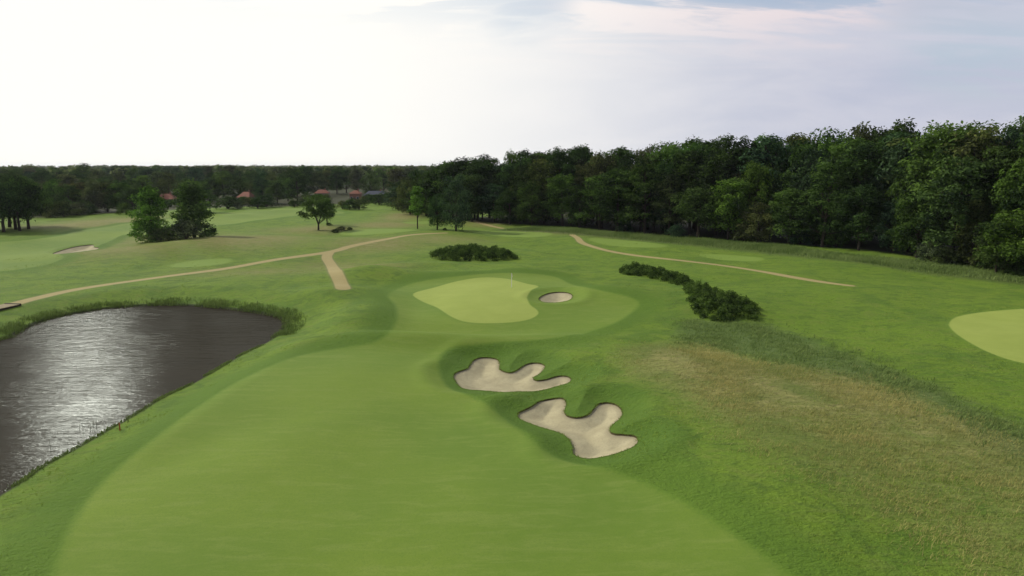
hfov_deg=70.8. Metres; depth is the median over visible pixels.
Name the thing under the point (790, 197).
broadleaf tree
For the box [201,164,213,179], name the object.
broadleaf tree
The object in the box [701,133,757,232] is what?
pine tree
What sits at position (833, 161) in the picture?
broadleaf tree
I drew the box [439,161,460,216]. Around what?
broadleaf tree
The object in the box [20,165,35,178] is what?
broadleaf tree
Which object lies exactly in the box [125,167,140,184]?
broadleaf tree
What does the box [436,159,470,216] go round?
broadleaf tree
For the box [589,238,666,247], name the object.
tee box
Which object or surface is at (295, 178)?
tree
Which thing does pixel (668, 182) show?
pine tree
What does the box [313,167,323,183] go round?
broadleaf tree
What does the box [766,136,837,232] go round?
broadleaf tree
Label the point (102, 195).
broadleaf tree
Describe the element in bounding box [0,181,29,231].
broadleaf tree
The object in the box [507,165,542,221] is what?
broadleaf tree
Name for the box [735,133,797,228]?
tree
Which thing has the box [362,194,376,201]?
bush
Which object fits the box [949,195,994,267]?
broadleaf tree
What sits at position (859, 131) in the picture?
broadleaf tree
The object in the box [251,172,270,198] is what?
broadleaf tree
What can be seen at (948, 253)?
bush
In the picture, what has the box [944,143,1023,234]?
tree
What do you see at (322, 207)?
broadleaf tree
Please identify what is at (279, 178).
broadleaf tree
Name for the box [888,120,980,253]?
broadleaf tree
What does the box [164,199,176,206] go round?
bush
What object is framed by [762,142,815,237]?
tree
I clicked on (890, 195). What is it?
broadleaf tree
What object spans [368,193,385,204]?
bush
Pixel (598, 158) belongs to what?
broadleaf tree
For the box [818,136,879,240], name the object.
broadleaf tree
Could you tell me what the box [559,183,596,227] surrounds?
broadleaf tree
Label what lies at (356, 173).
broadleaf tree
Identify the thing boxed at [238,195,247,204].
bush
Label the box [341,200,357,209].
bush
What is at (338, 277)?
path
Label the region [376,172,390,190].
pine tree
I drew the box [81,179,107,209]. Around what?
broadleaf tree
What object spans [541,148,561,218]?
broadleaf tree
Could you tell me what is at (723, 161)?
broadleaf tree
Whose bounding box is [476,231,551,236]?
tee box
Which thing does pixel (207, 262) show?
tee box
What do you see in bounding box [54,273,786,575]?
fairway
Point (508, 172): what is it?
broadleaf tree
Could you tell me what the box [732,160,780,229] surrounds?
broadleaf tree
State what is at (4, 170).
broadleaf tree
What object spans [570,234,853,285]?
path
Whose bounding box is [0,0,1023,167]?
sky
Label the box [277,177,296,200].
broadleaf tree
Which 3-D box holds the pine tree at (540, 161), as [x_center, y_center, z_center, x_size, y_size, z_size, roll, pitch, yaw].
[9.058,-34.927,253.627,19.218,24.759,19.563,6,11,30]
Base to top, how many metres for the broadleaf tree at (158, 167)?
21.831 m
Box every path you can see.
[11,233,442,303]
[321,253,350,289]
[470,220,503,228]
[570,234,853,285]
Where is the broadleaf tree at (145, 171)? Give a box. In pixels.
[132,166,156,184]
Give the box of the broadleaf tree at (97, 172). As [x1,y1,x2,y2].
[88,168,110,180]
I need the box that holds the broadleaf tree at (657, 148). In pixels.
[644,141,682,227]
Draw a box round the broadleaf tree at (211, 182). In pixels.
[202,177,223,199]
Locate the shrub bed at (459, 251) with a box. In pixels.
[429,243,517,261]
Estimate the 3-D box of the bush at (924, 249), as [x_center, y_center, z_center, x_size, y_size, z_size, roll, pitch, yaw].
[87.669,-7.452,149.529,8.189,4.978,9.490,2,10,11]
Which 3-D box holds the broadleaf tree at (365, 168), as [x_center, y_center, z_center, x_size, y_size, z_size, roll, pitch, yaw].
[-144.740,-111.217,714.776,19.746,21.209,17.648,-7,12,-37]
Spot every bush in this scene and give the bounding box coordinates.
[36,200,63,217]
[49,200,80,217]
[66,202,88,215]
[78,204,99,214]
[115,203,134,214]
[137,227,177,241]
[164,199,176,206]
[168,219,203,239]
[212,194,244,208]
[231,201,244,208]
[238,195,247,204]
[242,197,254,204]
[247,197,267,208]
[250,194,284,206]
[289,200,302,206]
[295,194,316,205]
[336,200,349,208]
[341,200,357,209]
[349,198,369,209]
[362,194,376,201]
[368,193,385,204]
[615,218,635,231]
[664,224,687,236]
[729,224,756,241]
[787,227,815,245]
[798,223,832,246]
[823,231,850,246]
[914,241,950,262]
[929,246,964,265]
[974,242,1023,270]
[1003,262,1023,276]
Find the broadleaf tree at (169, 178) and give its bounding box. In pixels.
[155,172,178,195]
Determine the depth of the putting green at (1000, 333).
85.57 m
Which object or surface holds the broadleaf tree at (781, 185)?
on the ground at (712, 478)
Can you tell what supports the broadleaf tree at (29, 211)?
on the ground at (712, 478)
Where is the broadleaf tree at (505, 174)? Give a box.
[496,163,523,215]
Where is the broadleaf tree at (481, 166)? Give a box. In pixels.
[456,156,498,219]
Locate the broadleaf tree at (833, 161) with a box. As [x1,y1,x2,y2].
[798,158,860,238]
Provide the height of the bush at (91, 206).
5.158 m
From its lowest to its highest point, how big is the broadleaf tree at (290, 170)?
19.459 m
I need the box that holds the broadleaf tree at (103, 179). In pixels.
[95,176,111,198]
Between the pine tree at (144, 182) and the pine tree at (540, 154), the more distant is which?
the pine tree at (144, 182)
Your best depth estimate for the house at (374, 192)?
432.42 m
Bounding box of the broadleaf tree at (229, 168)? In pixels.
[220,164,239,181]
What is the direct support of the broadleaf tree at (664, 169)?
on the ground at (712, 478)
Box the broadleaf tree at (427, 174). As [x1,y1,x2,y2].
[417,168,446,213]
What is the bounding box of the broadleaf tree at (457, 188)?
[436,172,473,231]
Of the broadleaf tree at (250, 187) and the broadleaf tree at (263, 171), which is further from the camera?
the broadleaf tree at (263, 171)
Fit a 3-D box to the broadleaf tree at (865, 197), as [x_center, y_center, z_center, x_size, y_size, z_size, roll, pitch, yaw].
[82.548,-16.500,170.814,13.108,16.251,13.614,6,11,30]
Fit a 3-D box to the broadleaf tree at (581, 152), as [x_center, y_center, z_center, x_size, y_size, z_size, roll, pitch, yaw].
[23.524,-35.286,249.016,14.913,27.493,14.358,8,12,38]
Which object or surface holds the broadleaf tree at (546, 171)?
on the ground at (712, 478)
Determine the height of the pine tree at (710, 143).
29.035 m
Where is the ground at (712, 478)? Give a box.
[0,168,1023,575]
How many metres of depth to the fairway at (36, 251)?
197.16 m
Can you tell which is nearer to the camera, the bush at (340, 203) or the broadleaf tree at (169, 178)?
the bush at (340, 203)
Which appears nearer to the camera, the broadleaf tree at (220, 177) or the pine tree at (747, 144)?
the pine tree at (747, 144)
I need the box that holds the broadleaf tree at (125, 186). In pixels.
[101,181,137,211]
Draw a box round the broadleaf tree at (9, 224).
[0,170,39,226]
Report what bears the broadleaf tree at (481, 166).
on the ground at (712, 478)
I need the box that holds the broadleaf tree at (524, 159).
[508,151,547,220]
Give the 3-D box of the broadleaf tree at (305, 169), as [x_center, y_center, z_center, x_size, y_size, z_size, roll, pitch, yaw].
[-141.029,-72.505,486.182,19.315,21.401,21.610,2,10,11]
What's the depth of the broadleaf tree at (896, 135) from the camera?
178.17 m
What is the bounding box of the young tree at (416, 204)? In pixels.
[406,186,425,228]
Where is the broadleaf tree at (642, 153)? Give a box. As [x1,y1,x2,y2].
[633,144,655,223]
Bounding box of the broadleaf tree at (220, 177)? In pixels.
[209,170,238,198]
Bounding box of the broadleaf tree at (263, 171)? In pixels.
[252,167,270,188]
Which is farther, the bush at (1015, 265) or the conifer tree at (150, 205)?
the conifer tree at (150, 205)
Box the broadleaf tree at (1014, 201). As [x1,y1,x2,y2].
[998,132,1023,242]
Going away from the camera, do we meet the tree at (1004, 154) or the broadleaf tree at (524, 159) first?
the tree at (1004, 154)
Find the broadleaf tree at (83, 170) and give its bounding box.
[69,163,96,181]
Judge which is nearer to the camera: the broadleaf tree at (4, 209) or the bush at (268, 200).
the broadleaf tree at (4, 209)
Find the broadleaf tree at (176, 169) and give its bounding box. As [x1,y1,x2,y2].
[172,166,183,182]
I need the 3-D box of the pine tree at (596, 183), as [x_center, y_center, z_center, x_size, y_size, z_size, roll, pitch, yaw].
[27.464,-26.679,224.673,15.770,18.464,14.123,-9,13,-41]
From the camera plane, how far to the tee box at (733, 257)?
158.72 m
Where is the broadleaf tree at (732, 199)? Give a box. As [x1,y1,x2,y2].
[701,177,754,239]
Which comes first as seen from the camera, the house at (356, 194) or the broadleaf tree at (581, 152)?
the broadleaf tree at (581, 152)
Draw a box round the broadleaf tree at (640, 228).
[623,161,653,230]
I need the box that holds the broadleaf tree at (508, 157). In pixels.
[500,149,517,165]
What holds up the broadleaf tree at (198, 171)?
on the ground at (712, 478)
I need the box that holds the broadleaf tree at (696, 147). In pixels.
[670,142,713,231]
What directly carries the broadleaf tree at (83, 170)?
on the ground at (712, 478)
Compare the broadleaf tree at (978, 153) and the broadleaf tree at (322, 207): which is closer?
the broadleaf tree at (978, 153)
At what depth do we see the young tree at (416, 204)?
225.74 m
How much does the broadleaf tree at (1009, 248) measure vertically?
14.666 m
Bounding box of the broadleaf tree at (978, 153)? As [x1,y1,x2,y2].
[964,139,989,216]
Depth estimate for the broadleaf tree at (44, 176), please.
420.58 m
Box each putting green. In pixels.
[413,277,537,322]
[949,309,1023,362]
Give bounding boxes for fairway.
[0,208,343,270]
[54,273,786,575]
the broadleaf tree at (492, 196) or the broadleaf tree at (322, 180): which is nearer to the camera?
the broadleaf tree at (492, 196)
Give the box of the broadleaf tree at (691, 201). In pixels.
[666,186,723,236]
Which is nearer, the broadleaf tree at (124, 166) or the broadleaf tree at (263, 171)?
the broadleaf tree at (263, 171)
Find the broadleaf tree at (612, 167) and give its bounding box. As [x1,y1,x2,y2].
[598,164,629,228]
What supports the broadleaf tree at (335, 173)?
on the ground at (712, 478)
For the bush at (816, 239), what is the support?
on the ground at (712, 478)
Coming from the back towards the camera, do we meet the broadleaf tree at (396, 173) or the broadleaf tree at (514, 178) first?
the broadleaf tree at (396, 173)
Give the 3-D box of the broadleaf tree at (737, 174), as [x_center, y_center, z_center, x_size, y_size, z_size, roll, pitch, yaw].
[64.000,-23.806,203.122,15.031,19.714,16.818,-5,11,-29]
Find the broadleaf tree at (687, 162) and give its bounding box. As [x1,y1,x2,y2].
[666,149,714,233]
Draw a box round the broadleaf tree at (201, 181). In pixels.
[194,180,211,200]
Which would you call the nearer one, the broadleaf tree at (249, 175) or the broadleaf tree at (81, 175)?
the broadleaf tree at (81, 175)
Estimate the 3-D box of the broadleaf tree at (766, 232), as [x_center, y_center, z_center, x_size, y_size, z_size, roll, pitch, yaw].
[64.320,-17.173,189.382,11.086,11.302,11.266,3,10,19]
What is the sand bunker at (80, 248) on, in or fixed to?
on the fairway at (36, 251)
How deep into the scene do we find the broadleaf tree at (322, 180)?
482.53 m
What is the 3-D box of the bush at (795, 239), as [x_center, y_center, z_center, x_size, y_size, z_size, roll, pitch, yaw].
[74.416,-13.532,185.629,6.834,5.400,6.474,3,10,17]
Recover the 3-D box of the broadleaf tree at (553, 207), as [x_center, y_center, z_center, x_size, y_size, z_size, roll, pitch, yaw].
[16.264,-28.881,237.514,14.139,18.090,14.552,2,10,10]
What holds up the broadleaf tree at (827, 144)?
on the ground at (712, 478)
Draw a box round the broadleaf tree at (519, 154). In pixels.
[500,148,539,171]
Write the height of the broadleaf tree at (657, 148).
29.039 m
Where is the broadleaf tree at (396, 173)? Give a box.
[385,168,405,187]
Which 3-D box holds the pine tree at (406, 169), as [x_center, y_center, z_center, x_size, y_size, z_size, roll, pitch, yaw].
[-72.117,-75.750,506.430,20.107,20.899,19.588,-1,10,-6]
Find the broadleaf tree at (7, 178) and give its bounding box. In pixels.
[0,172,41,229]
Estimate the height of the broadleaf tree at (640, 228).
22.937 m
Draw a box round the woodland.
[0,164,439,183]
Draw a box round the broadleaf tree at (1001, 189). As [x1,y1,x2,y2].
[991,158,1023,265]
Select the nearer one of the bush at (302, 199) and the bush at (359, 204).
the bush at (359, 204)
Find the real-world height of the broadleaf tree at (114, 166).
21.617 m
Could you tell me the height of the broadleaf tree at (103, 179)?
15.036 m
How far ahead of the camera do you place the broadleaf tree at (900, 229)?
157.34 m
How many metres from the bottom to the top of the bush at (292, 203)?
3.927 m
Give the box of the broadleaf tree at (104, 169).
[101,167,113,180]
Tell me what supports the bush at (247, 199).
on the ground at (712, 478)
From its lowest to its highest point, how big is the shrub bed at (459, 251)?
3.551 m
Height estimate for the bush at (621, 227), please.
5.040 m
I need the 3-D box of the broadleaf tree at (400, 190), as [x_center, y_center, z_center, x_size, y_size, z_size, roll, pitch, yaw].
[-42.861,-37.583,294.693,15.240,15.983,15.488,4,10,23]
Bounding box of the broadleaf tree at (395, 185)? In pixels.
[381,181,401,197]
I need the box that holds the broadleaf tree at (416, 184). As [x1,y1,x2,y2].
[398,173,439,215]
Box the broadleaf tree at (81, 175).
[65,171,87,197]
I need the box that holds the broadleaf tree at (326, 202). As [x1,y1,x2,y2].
[317,197,335,222]
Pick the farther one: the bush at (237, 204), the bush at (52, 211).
the bush at (237, 204)
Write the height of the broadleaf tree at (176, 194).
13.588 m
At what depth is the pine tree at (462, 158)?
270.72 m
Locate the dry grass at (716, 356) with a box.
[616,340,1023,575]
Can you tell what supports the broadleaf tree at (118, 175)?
on the ground at (712, 478)
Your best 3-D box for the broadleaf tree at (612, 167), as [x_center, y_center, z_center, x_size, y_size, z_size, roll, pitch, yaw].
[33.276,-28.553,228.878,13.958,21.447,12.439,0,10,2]
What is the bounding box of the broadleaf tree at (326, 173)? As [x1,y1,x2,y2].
[319,170,331,190]
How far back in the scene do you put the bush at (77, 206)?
289.13 m
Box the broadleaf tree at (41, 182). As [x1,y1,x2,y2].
[34,180,55,213]
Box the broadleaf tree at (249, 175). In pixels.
[241,170,257,193]
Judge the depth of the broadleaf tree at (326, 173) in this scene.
525.36 m
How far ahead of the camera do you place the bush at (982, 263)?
139.33 m
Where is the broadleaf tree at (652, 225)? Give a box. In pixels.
[628,167,672,231]
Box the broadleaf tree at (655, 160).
[628,155,663,229]
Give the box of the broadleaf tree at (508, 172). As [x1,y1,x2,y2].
[495,161,525,216]
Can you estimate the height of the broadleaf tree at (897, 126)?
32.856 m
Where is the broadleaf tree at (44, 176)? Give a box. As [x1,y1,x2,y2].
[28,171,51,189]
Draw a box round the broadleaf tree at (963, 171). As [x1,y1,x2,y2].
[905,153,1006,250]
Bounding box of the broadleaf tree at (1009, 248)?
[973,208,1023,264]
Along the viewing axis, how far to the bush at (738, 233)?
192.15 m
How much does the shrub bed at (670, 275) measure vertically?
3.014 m
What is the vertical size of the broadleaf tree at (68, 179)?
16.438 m
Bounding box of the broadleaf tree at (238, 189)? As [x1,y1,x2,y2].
[223,177,249,198]
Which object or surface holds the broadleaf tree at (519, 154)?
on the ground at (712, 478)
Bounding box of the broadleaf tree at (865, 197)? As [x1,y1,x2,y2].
[831,184,888,250]
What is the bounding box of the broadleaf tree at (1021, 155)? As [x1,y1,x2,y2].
[985,140,1023,261]
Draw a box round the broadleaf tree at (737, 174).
[717,171,765,235]
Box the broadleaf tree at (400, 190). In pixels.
[389,177,415,213]
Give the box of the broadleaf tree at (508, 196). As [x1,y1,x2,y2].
[490,190,527,223]
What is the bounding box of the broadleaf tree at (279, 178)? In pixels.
[276,172,291,192]
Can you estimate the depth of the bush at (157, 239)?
182.60 m
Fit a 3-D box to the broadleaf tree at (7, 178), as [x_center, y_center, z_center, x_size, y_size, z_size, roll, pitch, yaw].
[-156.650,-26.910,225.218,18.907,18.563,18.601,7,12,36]
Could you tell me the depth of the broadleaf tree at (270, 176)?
474.26 m
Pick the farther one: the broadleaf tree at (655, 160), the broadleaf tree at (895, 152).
the broadleaf tree at (655, 160)
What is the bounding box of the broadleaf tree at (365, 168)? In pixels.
[362,165,371,184]
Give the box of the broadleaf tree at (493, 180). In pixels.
[485,171,501,219]
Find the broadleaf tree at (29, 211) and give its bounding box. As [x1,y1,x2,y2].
[0,175,40,230]
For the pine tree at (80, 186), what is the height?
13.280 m
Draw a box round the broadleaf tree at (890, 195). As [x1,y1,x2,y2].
[880,161,929,251]
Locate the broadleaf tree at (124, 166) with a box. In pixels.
[120,165,136,176]
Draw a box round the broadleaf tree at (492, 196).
[472,183,508,221]
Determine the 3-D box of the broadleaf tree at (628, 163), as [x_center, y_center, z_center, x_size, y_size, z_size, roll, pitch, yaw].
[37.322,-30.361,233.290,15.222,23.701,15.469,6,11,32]
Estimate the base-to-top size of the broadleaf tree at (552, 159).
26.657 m
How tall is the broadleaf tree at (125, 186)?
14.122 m
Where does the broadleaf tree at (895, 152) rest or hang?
on the ground at (712, 478)
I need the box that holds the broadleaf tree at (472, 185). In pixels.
[452,174,489,221]
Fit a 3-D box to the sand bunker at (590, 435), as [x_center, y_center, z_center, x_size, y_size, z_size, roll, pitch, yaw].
[4.845,10.893,57.099,9.168,1.453,14.547,0,10,0]
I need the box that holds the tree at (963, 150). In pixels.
[915,123,1007,256]
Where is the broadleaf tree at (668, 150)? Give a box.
[645,142,685,228]
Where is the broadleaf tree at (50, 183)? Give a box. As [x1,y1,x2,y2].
[39,178,71,209]
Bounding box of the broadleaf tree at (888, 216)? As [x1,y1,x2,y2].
[872,201,914,253]
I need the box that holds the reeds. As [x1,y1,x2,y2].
[0,296,305,492]
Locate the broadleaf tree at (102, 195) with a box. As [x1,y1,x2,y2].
[85,181,125,211]
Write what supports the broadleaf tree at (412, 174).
on the ground at (712, 478)
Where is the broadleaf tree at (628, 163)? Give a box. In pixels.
[619,157,638,224]
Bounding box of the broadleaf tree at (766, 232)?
[734,202,776,242]
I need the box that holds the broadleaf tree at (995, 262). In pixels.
[971,218,1023,272]
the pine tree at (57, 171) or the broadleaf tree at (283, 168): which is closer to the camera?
the pine tree at (57, 171)
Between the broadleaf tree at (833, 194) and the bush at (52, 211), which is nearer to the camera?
the broadleaf tree at (833, 194)
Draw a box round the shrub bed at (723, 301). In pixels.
[683,280,760,321]
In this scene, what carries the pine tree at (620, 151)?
on the ground at (712, 478)
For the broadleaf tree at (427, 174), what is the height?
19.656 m
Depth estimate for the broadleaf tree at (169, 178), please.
410.53 m
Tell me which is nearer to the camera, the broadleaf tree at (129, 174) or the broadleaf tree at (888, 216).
the broadleaf tree at (888, 216)
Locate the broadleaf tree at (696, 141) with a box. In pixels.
[667,134,712,228]
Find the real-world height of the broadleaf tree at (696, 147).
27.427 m
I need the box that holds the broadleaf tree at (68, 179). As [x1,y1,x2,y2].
[52,174,79,196]
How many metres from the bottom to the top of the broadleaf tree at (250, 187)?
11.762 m
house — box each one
[160,192,176,203]
[237,190,254,199]
[314,188,329,197]
[349,189,361,200]
[364,189,385,196]
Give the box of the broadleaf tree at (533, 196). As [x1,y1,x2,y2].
[511,180,551,224]
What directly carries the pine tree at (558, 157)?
on the ground at (712, 478)
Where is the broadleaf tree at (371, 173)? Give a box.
[358,170,382,193]
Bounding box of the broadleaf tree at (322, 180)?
[307,170,328,192]
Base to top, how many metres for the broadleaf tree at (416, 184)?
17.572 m
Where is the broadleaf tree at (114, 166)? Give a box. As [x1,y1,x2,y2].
[107,165,121,180]
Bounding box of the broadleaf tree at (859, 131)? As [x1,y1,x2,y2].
[836,121,882,236]
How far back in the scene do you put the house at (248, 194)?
393.36 m
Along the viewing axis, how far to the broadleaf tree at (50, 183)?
295.00 m
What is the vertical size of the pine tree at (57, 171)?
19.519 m
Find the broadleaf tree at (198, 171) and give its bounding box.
[182,166,209,184]
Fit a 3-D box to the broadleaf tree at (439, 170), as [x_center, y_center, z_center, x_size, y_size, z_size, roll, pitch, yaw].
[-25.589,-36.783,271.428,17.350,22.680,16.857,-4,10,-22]
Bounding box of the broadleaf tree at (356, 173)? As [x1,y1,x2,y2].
[347,168,365,189]
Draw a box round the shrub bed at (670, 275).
[619,262,693,285]
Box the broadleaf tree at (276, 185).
[263,180,288,202]
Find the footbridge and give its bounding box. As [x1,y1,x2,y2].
[0,303,20,310]
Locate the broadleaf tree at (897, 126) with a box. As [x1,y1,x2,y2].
[858,117,935,185]
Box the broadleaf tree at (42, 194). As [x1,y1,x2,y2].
[3,175,56,228]
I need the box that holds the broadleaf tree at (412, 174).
[402,169,425,197]
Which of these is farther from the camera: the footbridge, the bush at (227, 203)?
the bush at (227, 203)
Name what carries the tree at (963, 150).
on the ground at (712, 478)
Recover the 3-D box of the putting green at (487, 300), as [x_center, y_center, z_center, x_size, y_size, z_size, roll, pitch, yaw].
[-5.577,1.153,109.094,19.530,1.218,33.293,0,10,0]
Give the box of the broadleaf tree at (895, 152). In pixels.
[859,139,920,248]
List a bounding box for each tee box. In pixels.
[169,259,231,266]
[339,229,414,234]
[403,221,446,223]
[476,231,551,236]
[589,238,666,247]
[699,254,762,260]
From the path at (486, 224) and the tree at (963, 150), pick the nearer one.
the tree at (963, 150)
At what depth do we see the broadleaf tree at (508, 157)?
276.33 m
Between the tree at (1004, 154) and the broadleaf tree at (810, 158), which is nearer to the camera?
the tree at (1004, 154)
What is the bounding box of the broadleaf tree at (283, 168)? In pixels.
[278,166,292,180]
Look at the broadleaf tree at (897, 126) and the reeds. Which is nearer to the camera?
the reeds
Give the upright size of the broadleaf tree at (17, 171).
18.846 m
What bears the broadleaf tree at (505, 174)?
on the ground at (712, 478)
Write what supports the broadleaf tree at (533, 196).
on the ground at (712, 478)
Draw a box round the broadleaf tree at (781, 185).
[764,168,809,238]
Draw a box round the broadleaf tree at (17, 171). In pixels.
[11,169,30,177]
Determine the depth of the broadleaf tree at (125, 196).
305.15 m
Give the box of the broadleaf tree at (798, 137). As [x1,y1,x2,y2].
[768,132,820,227]
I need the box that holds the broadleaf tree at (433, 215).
[425,193,451,229]
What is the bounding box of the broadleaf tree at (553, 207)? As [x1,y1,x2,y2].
[540,173,578,225]
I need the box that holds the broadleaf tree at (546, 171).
[522,160,560,223]
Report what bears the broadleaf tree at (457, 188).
on the ground at (712, 478)
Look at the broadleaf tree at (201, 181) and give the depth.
393.50 m
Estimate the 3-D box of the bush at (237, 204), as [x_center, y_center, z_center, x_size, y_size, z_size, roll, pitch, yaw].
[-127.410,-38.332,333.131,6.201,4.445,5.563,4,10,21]
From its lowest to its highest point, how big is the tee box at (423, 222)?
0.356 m
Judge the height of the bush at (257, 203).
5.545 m
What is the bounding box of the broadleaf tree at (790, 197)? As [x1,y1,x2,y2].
[763,188,819,243]
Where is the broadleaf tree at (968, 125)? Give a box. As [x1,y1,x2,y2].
[938,119,1003,137]
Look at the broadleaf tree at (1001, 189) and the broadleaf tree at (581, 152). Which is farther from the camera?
the broadleaf tree at (581, 152)
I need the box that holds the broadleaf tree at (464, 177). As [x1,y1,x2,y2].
[442,166,487,219]
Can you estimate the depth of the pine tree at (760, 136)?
204.29 m
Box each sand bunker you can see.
[53,245,98,253]
[453,357,572,391]
[516,396,640,458]
[539,291,572,302]
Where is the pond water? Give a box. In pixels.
[0,305,285,494]
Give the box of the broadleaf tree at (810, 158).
[785,148,830,234]
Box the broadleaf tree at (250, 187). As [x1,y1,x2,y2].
[241,181,258,194]
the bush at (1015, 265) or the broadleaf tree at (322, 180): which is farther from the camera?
the broadleaf tree at (322, 180)
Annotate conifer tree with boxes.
[124,183,175,242]
[165,178,216,238]
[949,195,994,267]
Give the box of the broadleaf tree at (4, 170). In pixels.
[0,168,10,175]
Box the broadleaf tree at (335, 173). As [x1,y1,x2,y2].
[325,168,346,193]
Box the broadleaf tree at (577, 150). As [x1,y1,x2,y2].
[555,143,595,200]
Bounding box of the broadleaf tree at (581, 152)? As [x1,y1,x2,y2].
[563,146,593,222]
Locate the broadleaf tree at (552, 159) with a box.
[543,149,567,220]
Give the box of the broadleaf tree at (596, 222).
[583,160,602,225]
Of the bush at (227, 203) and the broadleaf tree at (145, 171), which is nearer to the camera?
the bush at (227, 203)
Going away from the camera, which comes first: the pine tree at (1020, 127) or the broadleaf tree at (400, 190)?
the pine tree at (1020, 127)
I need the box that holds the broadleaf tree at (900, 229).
[883,190,952,257]
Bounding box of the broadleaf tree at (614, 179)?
[587,168,641,230]
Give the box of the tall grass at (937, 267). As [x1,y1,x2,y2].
[502,226,1023,473]
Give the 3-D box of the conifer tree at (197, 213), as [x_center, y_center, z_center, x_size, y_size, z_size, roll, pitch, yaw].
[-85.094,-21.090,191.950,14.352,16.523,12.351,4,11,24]
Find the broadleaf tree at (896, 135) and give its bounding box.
[864,131,918,243]
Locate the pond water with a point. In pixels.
(62, 378)
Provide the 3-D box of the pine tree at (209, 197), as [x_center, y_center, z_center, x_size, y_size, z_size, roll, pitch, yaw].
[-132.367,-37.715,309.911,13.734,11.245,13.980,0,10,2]
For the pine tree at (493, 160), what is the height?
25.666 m
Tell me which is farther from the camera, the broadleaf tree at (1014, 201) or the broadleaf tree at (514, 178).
the broadleaf tree at (514, 178)
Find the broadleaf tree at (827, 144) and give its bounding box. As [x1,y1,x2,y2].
[782,126,852,231]
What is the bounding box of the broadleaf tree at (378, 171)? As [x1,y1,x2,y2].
[371,167,385,187]
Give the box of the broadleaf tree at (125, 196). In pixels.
[115,188,139,210]
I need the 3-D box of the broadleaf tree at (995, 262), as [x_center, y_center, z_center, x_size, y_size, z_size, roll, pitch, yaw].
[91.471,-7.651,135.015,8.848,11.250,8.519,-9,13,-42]
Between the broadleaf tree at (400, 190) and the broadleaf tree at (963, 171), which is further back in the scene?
the broadleaf tree at (400, 190)
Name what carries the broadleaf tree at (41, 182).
on the ground at (712, 478)
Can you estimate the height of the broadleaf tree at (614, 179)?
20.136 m
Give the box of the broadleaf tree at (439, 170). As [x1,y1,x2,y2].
[419,160,463,211]
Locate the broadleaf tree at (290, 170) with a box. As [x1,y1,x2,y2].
[282,168,308,194]
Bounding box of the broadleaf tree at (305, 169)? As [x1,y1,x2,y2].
[293,165,316,192]
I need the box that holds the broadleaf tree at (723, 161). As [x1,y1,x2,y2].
[692,151,745,234]
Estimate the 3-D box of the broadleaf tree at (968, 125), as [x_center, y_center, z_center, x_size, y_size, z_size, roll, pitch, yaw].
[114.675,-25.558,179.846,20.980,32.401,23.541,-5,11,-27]
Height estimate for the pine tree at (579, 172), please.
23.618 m
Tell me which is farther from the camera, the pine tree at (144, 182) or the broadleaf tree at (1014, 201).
the pine tree at (144, 182)
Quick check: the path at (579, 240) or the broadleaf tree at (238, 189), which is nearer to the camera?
the path at (579, 240)
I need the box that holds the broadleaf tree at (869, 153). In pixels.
[830,141,899,246]
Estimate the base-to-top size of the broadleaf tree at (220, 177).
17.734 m
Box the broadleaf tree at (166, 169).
[159,165,176,181]
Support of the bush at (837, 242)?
on the ground at (712, 478)
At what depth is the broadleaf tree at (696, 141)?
227.66 m
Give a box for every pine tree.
[35,168,53,182]
[49,168,67,178]
[65,182,99,207]
[128,175,155,198]
[197,188,223,207]
[268,166,280,180]
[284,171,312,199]
[337,168,351,192]
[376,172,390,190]
[382,186,406,209]
[401,165,415,179]
[446,156,471,217]
[477,154,499,217]
[489,163,504,174]
[509,153,549,221]
[529,151,546,218]
[541,146,573,222]
[548,159,582,224]
[568,158,598,225]
[573,173,614,229]
[602,146,633,207]
[618,148,636,167]
[649,174,687,234]
[699,138,731,229]
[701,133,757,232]
[733,135,764,205]
[750,132,798,200]
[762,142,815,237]
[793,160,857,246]
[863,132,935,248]
[978,125,1023,206]
[994,115,1023,142]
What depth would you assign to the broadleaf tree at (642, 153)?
247.06 m
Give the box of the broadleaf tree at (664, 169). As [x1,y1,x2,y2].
[646,162,685,231]
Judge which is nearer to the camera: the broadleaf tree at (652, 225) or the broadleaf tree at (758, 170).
the broadleaf tree at (758, 170)
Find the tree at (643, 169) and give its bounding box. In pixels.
[619,156,674,233]
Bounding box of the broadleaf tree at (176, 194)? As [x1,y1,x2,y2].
[171,182,188,211]
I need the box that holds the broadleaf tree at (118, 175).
[111,171,126,182]
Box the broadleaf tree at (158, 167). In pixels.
[152,165,162,177]
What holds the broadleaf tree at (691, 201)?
on the ground at (712, 478)
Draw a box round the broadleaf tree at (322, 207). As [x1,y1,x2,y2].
[296,193,336,229]
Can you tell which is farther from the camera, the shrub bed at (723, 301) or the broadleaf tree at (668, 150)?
the broadleaf tree at (668, 150)
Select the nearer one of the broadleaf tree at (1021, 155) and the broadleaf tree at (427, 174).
the broadleaf tree at (1021, 155)
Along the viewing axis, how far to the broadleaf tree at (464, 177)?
265.26 m
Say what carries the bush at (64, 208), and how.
on the ground at (712, 478)
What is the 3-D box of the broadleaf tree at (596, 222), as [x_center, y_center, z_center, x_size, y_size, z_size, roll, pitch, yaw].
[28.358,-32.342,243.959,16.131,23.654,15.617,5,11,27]
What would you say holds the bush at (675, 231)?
on the ground at (712, 478)
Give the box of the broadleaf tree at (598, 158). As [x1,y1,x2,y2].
[579,150,622,228]
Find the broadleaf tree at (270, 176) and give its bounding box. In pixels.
[264,171,277,190]
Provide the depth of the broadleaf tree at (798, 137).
213.06 m

